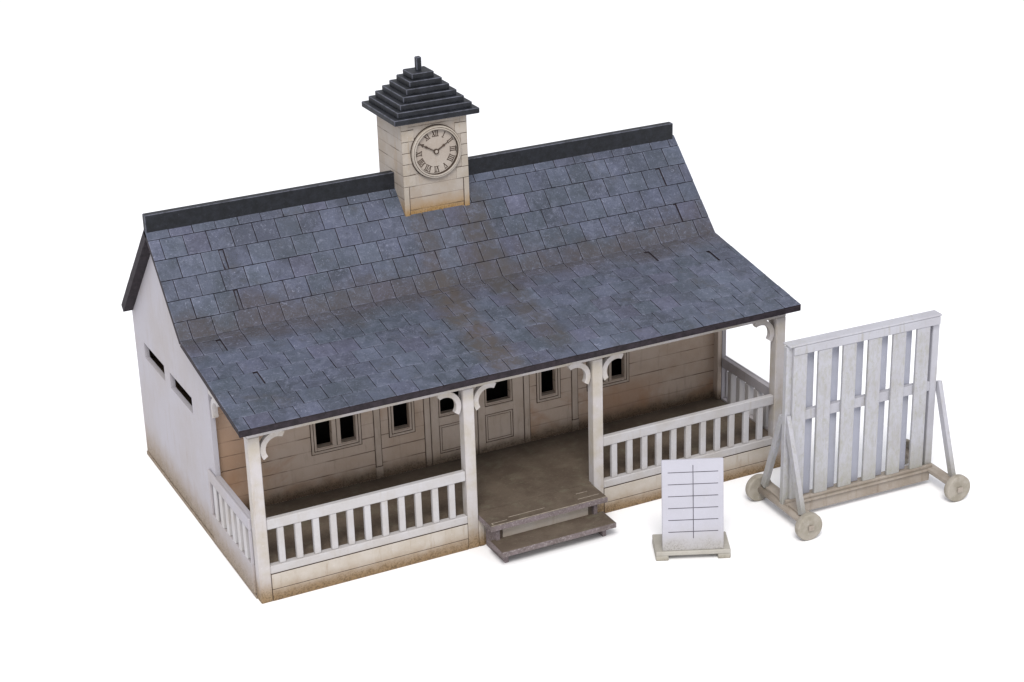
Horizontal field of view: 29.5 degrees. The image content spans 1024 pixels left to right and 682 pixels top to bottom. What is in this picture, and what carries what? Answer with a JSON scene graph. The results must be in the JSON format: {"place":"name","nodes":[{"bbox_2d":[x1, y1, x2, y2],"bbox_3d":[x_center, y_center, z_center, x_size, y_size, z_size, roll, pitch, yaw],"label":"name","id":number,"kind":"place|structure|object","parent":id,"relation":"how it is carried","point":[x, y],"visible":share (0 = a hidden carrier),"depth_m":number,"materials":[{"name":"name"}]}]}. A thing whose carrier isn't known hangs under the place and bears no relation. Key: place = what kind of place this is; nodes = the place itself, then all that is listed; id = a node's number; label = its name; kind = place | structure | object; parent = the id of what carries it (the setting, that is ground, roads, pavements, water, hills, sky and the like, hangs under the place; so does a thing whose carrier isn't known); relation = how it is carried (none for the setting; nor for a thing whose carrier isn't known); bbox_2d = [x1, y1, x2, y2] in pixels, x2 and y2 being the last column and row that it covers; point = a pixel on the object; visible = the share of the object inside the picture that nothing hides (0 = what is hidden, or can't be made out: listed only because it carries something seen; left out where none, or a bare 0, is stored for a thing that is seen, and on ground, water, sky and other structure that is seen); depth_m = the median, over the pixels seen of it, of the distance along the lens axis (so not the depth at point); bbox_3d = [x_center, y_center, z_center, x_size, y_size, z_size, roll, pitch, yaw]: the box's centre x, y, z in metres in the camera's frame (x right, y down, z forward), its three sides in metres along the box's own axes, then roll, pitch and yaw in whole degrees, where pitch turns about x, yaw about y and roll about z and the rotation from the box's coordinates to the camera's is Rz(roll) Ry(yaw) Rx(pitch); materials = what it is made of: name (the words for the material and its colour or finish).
{"place":"outdoors","nodes":[
{"label":"outdoors","id":0,"kind":"place"},
{"bbox_2d":[0,0,1023,681],"bbox_3d":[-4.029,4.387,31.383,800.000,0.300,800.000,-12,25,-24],"label":"ground","id":1,"kind":"structure","parent":0,"point":[854,162],"depth_m":44.01,"materials":[{"name":"white paper"}]},
{"bbox_2d":[121,56,800,603],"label":"pavilion","id":2,"kind":"structure","parent":1,"relation":"on","point":[431,340],"depth_m":33.68,"materials":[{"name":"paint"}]},
{"bbox_2d":[309,413,361,455],"bbox_3d":[-3.044,1.367,33.250,0.938,1.079,0.117,-12,25,-24],"label":"window","id":3,"kind":"structure","parent":2,"relation":"in","point":[335,423],"depth_m":33.33,"materials":[{"name":"paint"}]},
{"bbox_2d":[387,401,415,437],"bbox_3d":[-1.951,1.127,33.743,0.503,1.079,0.116,-12,25,-24],"label":"window","id":4,"kind":"structure","parent":2,"relation":"in","point":[392,433],"depth_m":33.83,"materials":[{"name":"paint"}]},
{"bbox_2d":[430,387,478,464],"bbox_3d":[-1.046,1.258,34.281,0.895,1.827,0.120,-12,25,-24],"label":"door","id":5,"kind":"structure","parent":2,"relation":"in","point":[445,429],"depth_m":34.32,"materials":[{"name":"paint"}]},
{"bbox_2d":[478,376,523,453],"bbox_3d":[-0.227,1.078,34.650,0.903,1.827,0.120,-12,25,-24],"label":"door","id":6,"kind":"structure","parent":2,"relation":"in","point":[500,424],"depth_m":34.74,"materials":[{"name":"paint"}]},
{"bbox_2d":[536,368,560,402],"bbox_3d":[0.629,0.561,34.904,0.493,1.079,0.116,-12,25,-24],"label":"window","id":7,"kind":"structure","parent":2,"relation":"in","point":[539,393],"depth_m":34.99,"materials":[{"name":"paint"}]},
{"bbox_2d":[586,352,628,390],"bbox_3d":[1.727,0.321,35.398,0.888,1.079,0.117,-12,25,-24],"label":"window","id":8,"kind":"structure","parent":2,"relation":"in","point":[608,382],"depth_m":35.57,"materials":[{"name":"paint"}]},
{"bbox_2d":[652,457,730,560],"bbox_3d":[2.981,2.713,32.239,1.245,1.739,0.640,-2,23,-1],"label":"scoreboard","id":9,"kind":"object","parent":1,"relation":"on","point":[692,506],"visible":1,"depth_m":32.06,"materials":[{"name":"paint"}]},
{"bbox_2d":[745,310,969,539],"bbox_3d":[6.010,1.287,33.443,3.530,3.268,1.820,-11,25,-22],"label":"sight screen","id":10,"kind":"object","parent":1,"relation":"on","point":[794,497],"visible":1,"depth_m":33.35,"materials":[{"name":"paint"}]}
]}

